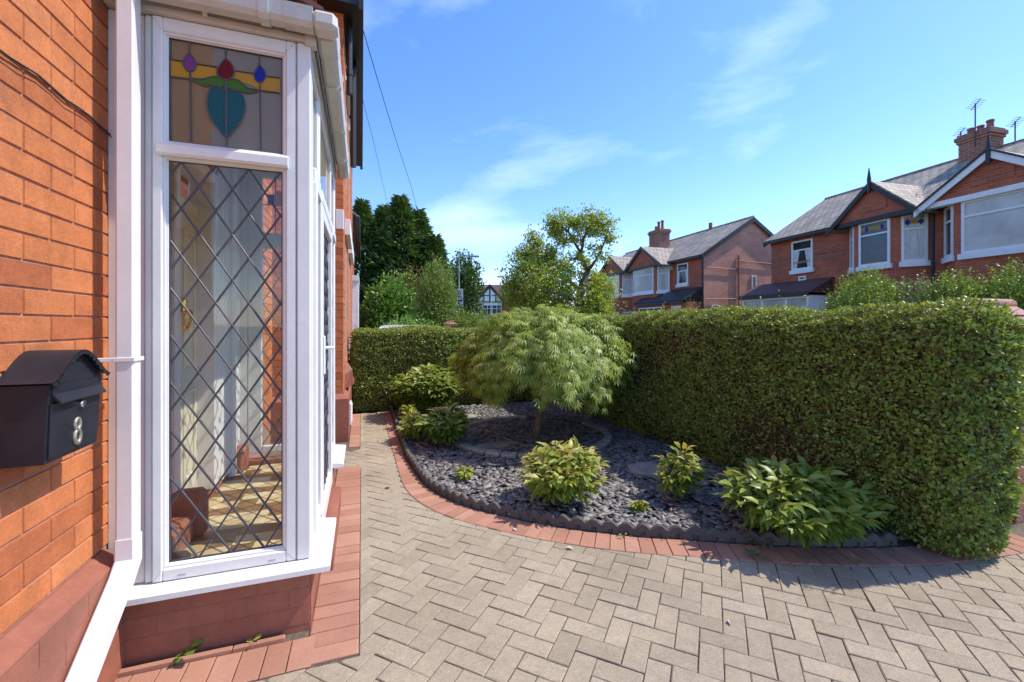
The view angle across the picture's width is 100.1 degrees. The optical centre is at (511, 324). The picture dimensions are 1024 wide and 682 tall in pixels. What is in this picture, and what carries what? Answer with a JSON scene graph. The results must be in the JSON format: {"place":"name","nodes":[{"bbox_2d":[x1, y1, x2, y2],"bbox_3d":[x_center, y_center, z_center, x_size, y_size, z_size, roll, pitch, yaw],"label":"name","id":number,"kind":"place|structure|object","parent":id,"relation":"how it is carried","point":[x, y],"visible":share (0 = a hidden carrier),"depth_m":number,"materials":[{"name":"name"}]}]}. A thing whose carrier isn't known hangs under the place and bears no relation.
{"place":"outdoors","nodes":[
{"label":"outdoors","id":0,"kind":"place"},
{"bbox_2d":[352,409,382,413],"bbox_3d":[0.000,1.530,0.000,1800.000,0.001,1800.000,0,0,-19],"label":"ground","id":1,"kind":"structure","parent":0,"point":[372,411],"depth_m":7.53,"materials":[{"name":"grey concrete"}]},
{"bbox_2d":[181,181,364,329],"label":"neighbour house","id":2,"kind":"structure","parent":1,"relation":"on","point":[356,285],"depth_m":13.44,"materials":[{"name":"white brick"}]},
{"bbox_2d":[352,197,387,327],"bbox_3d":[-9.392,-3.255,26.927,5.811,9.505,5.599,0,0,38],"label":"conifer tree","id":3,"kind":"object","parent":1,"relation":"on","point":[362,210],"visible":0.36,"depth_m":26.46,"materials":[{"name":"green plant"}]},
{"bbox_2d":[359,203,396,300],"bbox_3d":[-8.764,-3.348,29.051,5.836,9.712,5.924,0,0,-41],"label":"conifer tree","id":4,"kind":"object","parent":1,"relation":"on","point":[380,215],"visible":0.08,"depth_m":28.53,"materials":[{"name":"green plant"}]},
{"bbox_2d":[359,267,419,328],"bbox_3d":[-4.989,-0.413,17.474,2.646,3.812,2.684,0,0,7],"label":"laurel bush","id":5,"kind":"object","parent":1,"relation":"on","point":[388,302],"visible":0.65,"depth_m":16.90,"materials":[{"name":"green plant"}]},
{"bbox_2d":[380,325,410,327],"bbox_3d":[-3.554,0.754,14.010,1.760,1.472,4.080,0,0,-9],"label":"parked car","id":6,"kind":"object","parent":1,"relation":"on","point":[383,326],"visible":0.02,"depth_m":13.84,"materials":[{"name":"white paint"}]},
{"bbox_2d":[359,193,431,326],"bbox_3d":[-6.964,-3.363,27.140,7.227,9.808,6.716,0,0,28],"label":"conifer tree","id":7,"kind":"object","parent":1,"relation":"on","point":[401,213],"visible":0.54,"depth_m":26.29,"materials":[{"name":"green plant"}]},
{"bbox_2d":[391,260,421,322],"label":"copper shrub","id":8,"kind":"object","parent":1,"relation":"on","point":[412,270],"visible":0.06,"depth_m":18.84,"materials":[{"name":"green plant"}]},
{"bbox_2d":[377,311,443,325],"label":"weedy shrub","id":9,"kind":"object","parent":1,"relation":"on","point":[420,321],"visible":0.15,"depth_m":15.10,"materials":[{"name":"green plant"}]},
{"bbox_2d":[384,205,456,310],"bbox_3d":[-5.985,-3.112,28.038,6.131,9.222,7.249,0,0,-19],"label":"conifer tree","id":10,"kind":"object","parent":1,"relation":"on","point":[425,224],"visible":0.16,"depth_m":27.47,"materials":[{"name":"green plant"}]},
{"bbox_2d":[410,254,460,327],"bbox_3d":[-2.978,-0.627,16.491,1.954,4.238,1.888,0,0,38],"label":"pale shrub","id":11,"kind":"object","parent":1,"relation":"on","point":[435,299],"visible":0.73,"depth_m":16.19,"materials":[{"name":"green plant"}]},
{"bbox_2d":[417,233,462,319],"bbox_3d":[-4.965,-2.150,27.123,4.388,7.281,4.442,0,0,32],"label":"conifer tree","id":12,"kind":"object","parent":1,"relation":"on","point":[436,245],"visible":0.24,"depth_m":26.61,"materials":[{"name":"green plant"}]},
{"bbox_2d":[441,320,457,327],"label":"brick pier","id":13,"kind":"structure","parent":1,"relation":"on","point":[449,323],"depth_m":16.00,"materials":[{"name":"red brick"}]},
{"bbox_2d":[447,248,487,327],"bbox_3d":[-4.150,-2.489,36.014,3.961,7.963,4.055,0,0,18],"label":"tree","id":14,"kind":"object","parent":1,"relation":"on","point":[469,284],"visible":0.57,"depth_m":35.40,"materials":[{"name":"green plant"}]},
{"bbox_2d":[451,307,484,327],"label":"weedy shrub","id":15,"kind":"object","parent":1,"relation":"on","point":[464,320],"visible":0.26,"depth_m":16.74,"materials":[{"name":"green plant"}]},
{"bbox_2d":[469,309,493,325],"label":"weedy shrub","id":16,"kind":"object","parent":1,"relation":"on","point":[482,313],"visible":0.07,"depth_m":17.85,"materials":[{"name":"green plant"}]},
{"bbox_2d":[474,284,527,325],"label":"half timbered house","id":17,"kind":"structure","parent":1,"relation":"on","point":[495,306],"depth_m":52.99,"materials":[{"name":"white paint"}]},
{"bbox_2d":[478,305,501,316],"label":"window","id":18,"kind":"structure","parent":17,"relation":"in","point":[495,309],"depth_m":52.98,"materials":[{"name":"white glass"}]},
{"bbox_2d":[584,285,616,315],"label":"shrub","id":19,"kind":"object","parent":1,"relation":"on","point":[598,311],"visible":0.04,"depth_m":15.52,"materials":[{"name":"green plant"}]},
{"bbox_2d":[597,215,773,318],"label":"semi detached house","id":20,"kind":"structure","parent":1,"relation":"on","point":[727,264],"depth_m":24.23,"materials":[{"name":"red brick"}]},
{"bbox_2d":[605,274,619,298],"bbox_3d":[7.134,-2.680,30.815,0.098,1.660,2.160,0,0,-17],"label":"window","id":21,"kind":"structure","parent":20,"relation":"in","point":[614,277],"depth_m":30.33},
{"bbox_2d":[621,273,631,297],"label":"window","id":22,"kind":"structure","parent":20,"relation":"in","point":[627,278],"depth_m":29.49,"materials":[{"name":"white glass"}]},
{"bbox_2d":[632,267,653,295],"bbox_3d":[8.259,-2.680,27.079,0.098,1.660,2.260,0,0,-17],"label":"window","id":23,"kind":"structure","parent":20,"relation":"in","point":[643,279],"depth_m":27.03,"materials":[{"name":"clear glass"}]},
{"bbox_2d":[639,307,661,318],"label":"window","id":24,"kind":"structure","parent":20,"relation":"in","point":[651,308],"depth_m":25.57,"materials":[{"name":"white glass"}]},
{"bbox_2d":[656,265,669,293],"bbox_3d":[9.067,-2.680,25.676,0.815,1.660,0.098,0,0,25],"label":"window","id":25,"kind":"structure","parent":20,"relation":"in","point":[663,272],"depth_m":25.71,"materials":[{"name":"clear glass"}]},
{"bbox_2d":[676,262,688,287],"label":"window","id":26,"kind":"structure","parent":20,"relation":"in","point":[682,269],"depth_m":24.60,"materials":[{"name":"white plastic"}]},
{"bbox_2d":[751,276,756,287],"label":"window","id":27,"kind":"structure","parent":20,"relation":"in","point":[753,278],"depth_m":23.94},
{"bbox_2d":[819,265,914,309],"bbox_3d":[9.152,-0.033,11.200,2.158,3.052,2.188,0,0,-19],"label":"privet bush","id":28,"kind":"object","parent":1,"relation":"on","point":[885,293],"visible":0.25,"depth_m":10.99,"materials":[{"name":"green plant"}]},
{"bbox_2d":[737,98,1023,317],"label":"semi detached house","id":29,"kind":"structure","parent":1,"relation":"on","point":[965,209],"depth_m":14.06,"materials":[{"name":"red brick"}]},
{"bbox_2d":[742,295,829,317],"bbox_3d":[11.487,-0.120,18.200,1.060,2.020,3.300,0,0,-14],"label":"porch window","id":30,"kind":"structure","parent":29,"relation":"in","point":[818,300],"depth_m":17.14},
{"bbox_2d":[789,238,814,274],"bbox_3d":[12.066,-2.820,17.868,0.098,1.380,1.090,0,0,-14],"label":"window","id":31,"kind":"structure","parent":29,"relation":"in","point":[801,250],"depth_m":17.87,"materials":[{"name":"white plastic"}]},
{"bbox_2d":[848,227,854,274],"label":"window","id":32,"kind":"structure","parent":29,"relation":"in","point":[852,269],"depth_m":15.34,"materials":[{"name":"white plastic"}]},
{"bbox_2d":[856,218,892,271],"bbox_3d":[12.270,-2.680,14.555,0.098,1.660,1.110,0,0,-14],"label":"window","id":33,"kind":"structure","parent":29,"relation":"in","point":[874,238],"depth_m":14.53,"materials":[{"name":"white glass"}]},
{"bbox_2d":[899,213,930,266],"bbox_3d":[12.846,-2.680,13.689,0.757,1.660,0.153,0,0,31],"label":"window","id":34,"kind":"structure","parent":29,"relation":"in","point":[914,231],"depth_m":13.68,"materials":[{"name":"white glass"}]},
{"bbox_2d":[941,205,953,263],"bbox_3d":[13.041,-2.680,12.844,0.098,1.660,0.757,0,0,31],"label":"window","id":35,"kind":"structure","parent":29,"relation":"in","point":[949,211],"depth_m":12.80,"materials":[{"name":"white plastic"}]},
{"bbox_2d":[957,189,1023,259],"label":"window","id":36,"kind":"structure","parent":29,"relation":"in","point":[993,225],"depth_m":11.63,"materials":[{"name":"clear glass"}]},
{"bbox_2d":[879,270,946,303],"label":"variegated bush","id":37,"kind":"object","parent":1,"relation":"on","point":[909,289],"visible":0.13,"depth_m":10.48,"materials":[{"name":"green plant"}]},
{"bbox_2d":[917,266,997,304],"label":"privet bush","id":38,"kind":"object","parent":1,"relation":"on","point":[948,283],"visible":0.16,"depth_m":9.90,"materials":[{"name":"green plant"}]},
{"bbox_2d":[968,256,1023,309],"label":"privet bush","id":39,"kind":"object","parent":1,"relation":"on","point":[994,284],"visible":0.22,"depth_m":9.17,"materials":[{"name":"green plant"}]},
{"bbox_2d":[207,413,1023,681],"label":"driveway base","id":40,"kind":"object","parent":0,"point":[1018,529],"depth_m":2.18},
{"bbox_2d":[0,0,363,681],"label":"brick house","id":41,"kind":"structure","parent":40,"relation":"on","point":[56,559],"depth_m":1.57,"materials":[{"name":"red brick"}]},
{"bbox_2d":[0,350,109,468],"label":"mailbox","id":42,"kind":"object","parent":41,"relation":"attached to","point":[49,405],"visible":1,"depth_m":1.35,"materials":[{"name":"black paint"}]},
{"bbox_2d":[47,377,99,459],"bbox_3d":[-1.484,0.307,1.457,0.012,0.231,0.264,0,0,-19],"label":"door","id":43,"kind":"structure","parent":42,"relation":"in","point":[62,417],"depth_m":1.43,"materials":[{"name":"black paint"}]},
{"bbox_2d":[0,50,111,136],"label":"wall cable","id":44,"kind":"object","parent":41,"relation":"attached to","point":[52,87],"depth_m":1.50,"materials":[{"name":"black rubber"}]},
{"bbox_2d":[64,0,143,681],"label":"downpipe","id":45,"kind":"object","parent":41,"relation":"attached to","point":[91,653],"visible":0.93,"depth_m":1.77,"materials":[{"name":"white plastic"}]},
{"bbox_2d":[103,0,349,667],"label":"glazed porch","id":46,"kind":"object","parent":41,"relation":"attached to","point":[243,98],"visible":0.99,"depth_m":2.07,"materials":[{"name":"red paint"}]},
{"bbox_2d":[181,208,196,487],"bbox_3d":[-2.132,0.210,2.761,0.101,1.956,0.616,0,0,-19],"label":"front door","id":47,"kind":"structure","parent":46,"relation":"in","point":[188,232],"depth_m":2.90,"materials":[{"name":"beige paint"}]},
{"bbox_2d":[320,204,334,517],"bbox_3d":[-1.306,0.272,3.060,0.121,2.025,0.930,0,0,-19],"label":"porch door","id":48,"kind":"structure","parent":46,"relation":"in","point":[326,229],"depth_m":3.41,"materials":[{"name":"white plastic"}]},
{"bbox_2d":[345,65,349,114],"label":"window","id":49,"kind":"structure","parent":41,"relation":"in","point":[348,97],"depth_m":6.63,"materials":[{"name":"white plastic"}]},
{"bbox_2d":[345,219,351,248],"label":"window","id":50,"kind":"structure","parent":41,"relation":"in","point":[348,233],"depth_m":6.15,"materials":[{"name":"white plastic"}]},
{"bbox_2d":[348,241,353,264],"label":"window","id":51,"kind":"structure","parent":41,"relation":"in","point":[350,251],"depth_m":7.96,"materials":[{"name":"white plastic"}]},
{"bbox_2d":[363,101,398,247],"bbox_3d":[-5.139,-4.331,18.389,0.113,0.572,23.782,0,0,-13],"label":"overhead wire","id":52,"kind":"object","parent":41,"relation":"attached to","point":[378,163],"visible":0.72,"depth_m":11.85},
{"bbox_2d":[363,30,432,258],"bbox_3d":[-3.778,-3.958,18.802,0.033,0.436,26.632,0,0,-8],"label":"overhead wire","id":53,"kind":"object","parent":41,"relation":"attached to","point":[391,126],"visible":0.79,"depth_m":8.46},
{"bbox_2d":[115,414,359,681],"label":"house edging","id":54,"kind":"object","parent":40,"relation":"on","point":[334,634],"visible":0.74,"depth_m":2.00,"materials":[{"name":"red brick"}]},
{"bbox_2d":[171,639,202,662],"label":"weed","id":55,"kind":"object","parent":54,"relation":"on","point":[196,643],"visible":1,"depth_m":1.92,"materials":[{"name":"green plant"}]},
{"bbox_2d":[246,634,261,644],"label":"weed","id":56,"kind":"object","parent":54,"relation":"on","point":[258,636],"visible":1,"depth_m":1.99,"materials":[{"name":"green plant"}]},
{"bbox_2d":[383,409,1023,566],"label":"brick border","id":57,"kind":"object","parent":40,"relation":"on","point":[416,490],"visible":0.76,"depth_m":2.87,"materials":[{"name":"red brick"}]},
{"bbox_2d":[742,544,767,559],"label":"weed","id":58,"kind":"object","parent":57,"relation":"on","point":[751,551],"visible":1,"depth_m":2.74,"materials":[{"name":"green plant"}]},
{"bbox_2d":[256,412,1023,681],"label":"paving","id":59,"kind":"structure","parent":0,"point":[424,608],"depth_m":2.21,"materials":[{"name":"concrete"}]},
{"bbox_2d":[352,0,1023,303],"label":"sky","id":60,"kind":"structure","parent":0,"point":[689,115],"materials":[{"name":"blue"}]},
{"bbox_2d":[389,400,1011,546],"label":"bed soil","id":61,"kind":"structure","parent":0,"point":[905,542],"depth_m":3.77,"materials":[{"name":"grey gravel"}]},
{"bbox_2d":[405,447,409,460],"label":"edging strip","id":62,"kind":"object","parent":61,"relation":"on","point":[407,451],"visible":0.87,"depth_m":4.77,"materials":[{"name":"grey concrete"}]},
{"bbox_2d":[408,453,414,465],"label":"edging strip","id":63,"kind":"object","parent":61,"relation":"on","point":[411,458],"visible":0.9,"depth_m":4.56,"materials":[{"name":"grey concrete"}]},
{"bbox_2d":[412,459,418,474],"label":"edging strip","id":64,"kind":"object","parent":61,"relation":"on","point":[415,465],"visible":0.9,"depth_m":4.37,"materials":[{"name":"grey concrete"}]},
{"bbox_2d":[417,466,425,480],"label":"edging strip","id":65,"kind":"object","parent":61,"relation":"on","point":[420,472],"visible":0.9,"depth_m":4.13,"materials":[{"name":"grey concrete"}]},
{"bbox_2d":[423,473,433,487],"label":"edging strip","id":66,"kind":"object","parent":61,"relation":"on","point":[427,480],"visible":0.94,"depth_m":3.94,"materials":[{"name":"grey concrete"}]},
{"bbox_2d":[431,480,444,496],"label":"edging strip","id":67,"kind":"object","parent":61,"relation":"on","point":[436,486],"visible":0.93,"depth_m":3.78,"materials":[{"name":"grey concrete"}]},
{"bbox_2d":[348,318,539,411],"bbox_3d":[-1.083,0.677,8.037,3.865,1.642,1.074,0,0,-19],"label":"clipped hedge","id":68,"kind":"object","parent":61,"relation":"on","point":[379,358],"visible":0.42,"depth_m":7.39,"materials":[{"name":"green plant"}]},
{"bbox_2d":[443,487,458,502],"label":"edging strip","id":69,"kind":"object","parent":61,"relation":"on","point":[449,493],"visible":0.94,"depth_m":3.64,"materials":[{"name":"grey concrete"}]},
{"bbox_2d":[457,493,477,509],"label":"edging strip","id":70,"kind":"object","parent":61,"relation":"on","point":[466,501],"visible":0.94,"depth_m":3.51,"materials":[{"name":"grey concrete"}]},
{"bbox_2d":[476,498,500,515],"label":"edging strip","id":71,"kind":"object","parent":61,"relation":"on","point":[483,504],"visible":0.96,"depth_m":3.40,"materials":[{"name":"grey concrete"}]},
{"bbox_2d":[500,504,527,521],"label":"edging strip","id":72,"kind":"object","parent":61,"relation":"on","point":[519,512],"visible":0.96,"depth_m":3.30,"materials":[{"name":"grey concrete"}]},
{"bbox_2d":[527,509,555,526],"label":"edging strip","id":73,"kind":"object","parent":61,"relation":"on","point":[543,519],"visible":0.98,"depth_m":3.20,"materials":[{"name":"grey concrete"}]},
{"bbox_2d":[446,303,640,438],"bbox_3d":[0.421,0.618,5.794,2.613,1.804,2.556,0,0,32],"label":"maple tree","id":74,"kind":"object","parent":61,"relation":"on","point":[547,354],"visible":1,"depth_m":4.94,"materials":[{"name":"green plant"}]},
{"bbox_2d":[516,435,609,508],"bbox_3d":[0.414,1.202,3.529,0.780,0.560,0.785,0,0,19],"label":"peony plant","id":75,"kind":"object","parent":61,"relation":"on","point":[565,474],"visible":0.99,"depth_m":3.37,"materials":[{"name":"green plant"}]},
{"bbox_2d":[555,514,585,530],"bbox_3d":[0.429,1.450,3.144,0.225,0.100,0.036,0,0,17],"label":"edging strip","id":76,"kind":"object","parent":61,"relation":"on","point":[577,522],"visible":0.96,"depth_m":3.13,"materials":[{"name":"grey concrete"}]},
{"bbox_2d":[586,518,617,534],"bbox_3d":[0.646,1.450,3.082,0.228,0.100,0.035,0,0,14],"label":"edging strip","id":77,"kind":"object","parent":61,"relation":"on","point":[598,526],"visible":0.98,"depth_m":3.07,"materials":[{"name":"grey concrete"}]},
{"bbox_2d":[618,521,650,537],"bbox_3d":[0.865,1.450,3.033,0.222,0.100,0.036,0,0,11],"label":"edging strip","id":78,"kind":"object","parent":61,"relation":"on","point":[638,530],"visible":0.94,"depth_m":3.02,"materials":[{"name":"grey concrete"}]},
{"bbox_2d":[376,418,896,581],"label":"leaf litter","id":79,"kind":"object","parent":61,"relation":"on","point":[583,532],"visible":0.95,"depth_m":3.01,"materials":[{"name":"brown plant"}]},
{"bbox_2d":[394,399,910,539],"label":"slate chippings","id":80,"kind":"object","parent":61,"relation":"on","point":[627,482],"visible":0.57,"depth_m":4.29,"materials":[{"name":"grey gravel"}]},
{"bbox_2d":[398,404,417,425],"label":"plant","id":81,"kind":"object","parent":80,"relation":"on","point":[412,411],"visible":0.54,"depth_m":6.10,"materials":[{"name":"green plant"}]},
{"bbox_2d":[395,411,430,439],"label":"peony plant","id":82,"kind":"object","parent":80,"relation":"on","point":[408,429],"visible":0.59,"depth_m":5.37,"materials":[{"name":"green plant"}]},
{"bbox_2d":[389,362,463,414],"bbox_3d":[-1.361,1.052,6.946,1.257,0.861,1.260,0,0,-19],"label":"peony plant","id":83,"kind":"object","parent":80,"relation":"on","point":[424,386],"visible":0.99,"depth_m":6.68,"materials":[{"name":"green plant"}]},
{"bbox_2d":[413,402,473,445],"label":"peony plant","id":84,"kind":"object","parent":80,"relation":"on","point":[446,426],"visible":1,"depth_m":5.07,"materials":[{"name":"green plant"}]},
{"bbox_2d":[455,464,473,481],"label":"seedling","id":85,"kind":"object","parent":80,"relation":"on","point":[463,473],"visible":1,"depth_m":4.03,"materials":[{"name":"green plant"}]},
{"bbox_2d":[464,414,476,419],"bbox_3d":[-0.724,1.465,6.756,0.352,0.034,0.442,1,-1,13],"label":"stepping stone","id":86,"kind":"object","parent":80,"relation":"on","point":[472,416],"visible":0.28,"depth_m":6.75,"materials":[{"name":"beige stone"}]},
{"bbox_2d":[475,441,518,448],"bbox_3d":[-0.187,1.465,5.174,0.616,0.034,0.175,1,0,-25],"label":"stepping stone","id":87,"kind":"object","parent":80,"relation":"on","point":[496,445],"visible":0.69,"depth_m":5.16,"materials":[{"name":"grey stone"}]},
{"bbox_2d":[451,416,611,458],"bbox_3d":[0.242,1.458,5.722,2.155,0.063,2.073,0,0,-19],"label":"stone ring","id":88,"kind":"object","parent":80,"relation":"on","point":[606,440],"visible":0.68,"depth_m":5.15,"materials":[{"name":"grey stone"}]},
{"bbox_2d":[627,500,649,512],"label":"seedling","id":89,"kind":"object","parent":80,"relation":"on","point":[636,506],"visible":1,"depth_m":3.38,"materials":[{"name":"green plant"}]},
{"bbox_2d":[627,462,668,476],"bbox_3d":[1.377,1.465,4.309,0.425,0.034,0.388,1,0,-36],"label":"stepping stone","id":90,"kind":"object","parent":80,"relation":"on","point":[644,469],"visible":0.62,"depth_m":4.28,"materials":[{"name":"grey stone"}]},
{"bbox_2d":[652,441,709,501],"bbox_3d":[1.397,1.221,3.581,0.477,0.520,0.464,0,0,-19],"label":"peony plant","id":91,"kind":"object","parent":80,"relation":"on","point":[681,480],"visible":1,"depth_m":3.53,"materials":[{"name":"green plant"}]},
{"bbox_2d":[743,530,776,548],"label":"weed","id":92,"kind":"object","parent":80,"relation":"on","point":[764,544],"visible":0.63,"depth_m":2.85,"materials":[{"name":"green plant"}]},
{"bbox_2d":[711,454,898,550],"bbox_3d":[1.989,1.204,2.992,1.223,0.558,1.028,0,0,-19],"label":"peony plant","id":93,"kind":"object","parent":80,"relation":"on","point":[805,503],"visible":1,"depth_m":2.76,"materials":[{"name":"green plant"}]},
{"bbox_2d":[651,523,686,539],"bbox_3d":[1.093,1.450,2.999,0.239,0.100,0.034,0,0,7],"label":"edging strip","id":94,"kind":"object","parent":61,"relation":"on","point":[673,531],"visible":0.96,"depth_m":2.98,"materials":[{"name":"grey concrete"}]},
{"bbox_2d":[686,526,723,542],"bbox_3d":[1.331,1.450,2.965,0.244,0.100,0.035,0,0,9],"label":"edging strip","id":95,"kind":"object","parent":61,"relation":"on","point":[711,534],"visible":0.97,"depth_m":2.95,"materials":[{"name":"grey concrete"}]},
{"bbox_2d":[723,528,759,545],"bbox_3d":[1.566,1.450,2.929,0.232,0.100,0.035,0,0,8],"label":"edging strip","id":96,"kind":"object","parent":61,"relation":"on","point":[732,535],"visible":0.92,"depth_m":2.92,"materials":[{"name":"grey concrete"}]},
{"bbox_2d":[759,530,795,546],"bbox_3d":[1.795,1.450,2.903,0.230,0.100,0.035,0,0,5],"label":"edging strip","id":97,"kind":"object","parent":61,"relation":"on","point":[781,540],"visible":0.68,"depth_m":2.89,"materials":[{"name":"grey concrete"}]},
{"bbox_2d":[559,274,1023,559],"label":"clipped hedge","id":98,"kind":"object","parent":61,"relation":"on","point":[910,411],"visible":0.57,"depth_m":3.09,"materials":[{"name":"green plant"}]},
{"bbox_2d":[796,539,830,547],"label":"edging strip","id":99,"kind":"object","parent":61,"relation":"on","point":[812,542],"visible":0.34,"depth_m":2.87,"materials":[{"name":"grey concrete"}]},
{"bbox_2d":[831,535,864,547],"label":"edging strip","id":100,"kind":"object","parent":61,"relation":"on","point":[853,541],"visible":0.46,"depth_m":2.87,"materials":[{"name":"grey concrete"}]},
{"bbox_2d":[864,531,896,547],"bbox_3d":[2.477,1.450,2.890,0.228,0.100,0.035,0,0,-3],"label":"edging strip","id":101,"kind":"object","parent":61,"relation":"on","point":[885,538],"visible":0.95,"depth_m":2.88,"materials":[{"name":"grey concrete"}]},
{"bbox_2d":[958,298,1023,523],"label":"gate pier","id":102,"kind":"structure","parent":0,"point":[1014,307],"depth_m":3.24,"materials":[{"name":"brick"}]},
{"label":"pavement","id":103,"kind":"structure","parent":0,"visible":0},
{"bbox_2d":[458,255,478,315],"bbox_3d":[-2.840,-1.510,28.000,1.418,6.000,0.240,0,0,0],"label":"street lamp","id":104,"kind":"object","parent":103,"relation":"on","point":[459,270],"visible":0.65,"depth_m":27.96,"materials":[{"name":"metal"}]},
{"bbox_2d":[456,289,462,297],"bbox_3d":[-3.469,-2.000,27.900,0.560,0.620,0.044,0,0,0],"label":"traffic sign","id":105,"kind":"object","parent":104,"relation":"attached to","point":[461,293],"visible":0.62,"depth_m":27.90,"materials":[{"name":"white metal"}]},
{"bbox_2d":[507,295,574,314],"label":"shrub","id":106,"kind":"object","parent":103,"relation":"on","point":[568,303],"depth_m":14.98,"materials":[{"name":"green plant"}]},
{"bbox_2d":[491,202,625,314],"bbox_3d":[1.732,-1.342,15.201,4.464,5.674,4.085,0,0,-41],"label":"street tree","id":107,"kind":"object","parent":103,"relation":"on","point":[532,266],"visible":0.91,"depth_m":14.90,"materials":[{"name":"green plant"}]}
]}

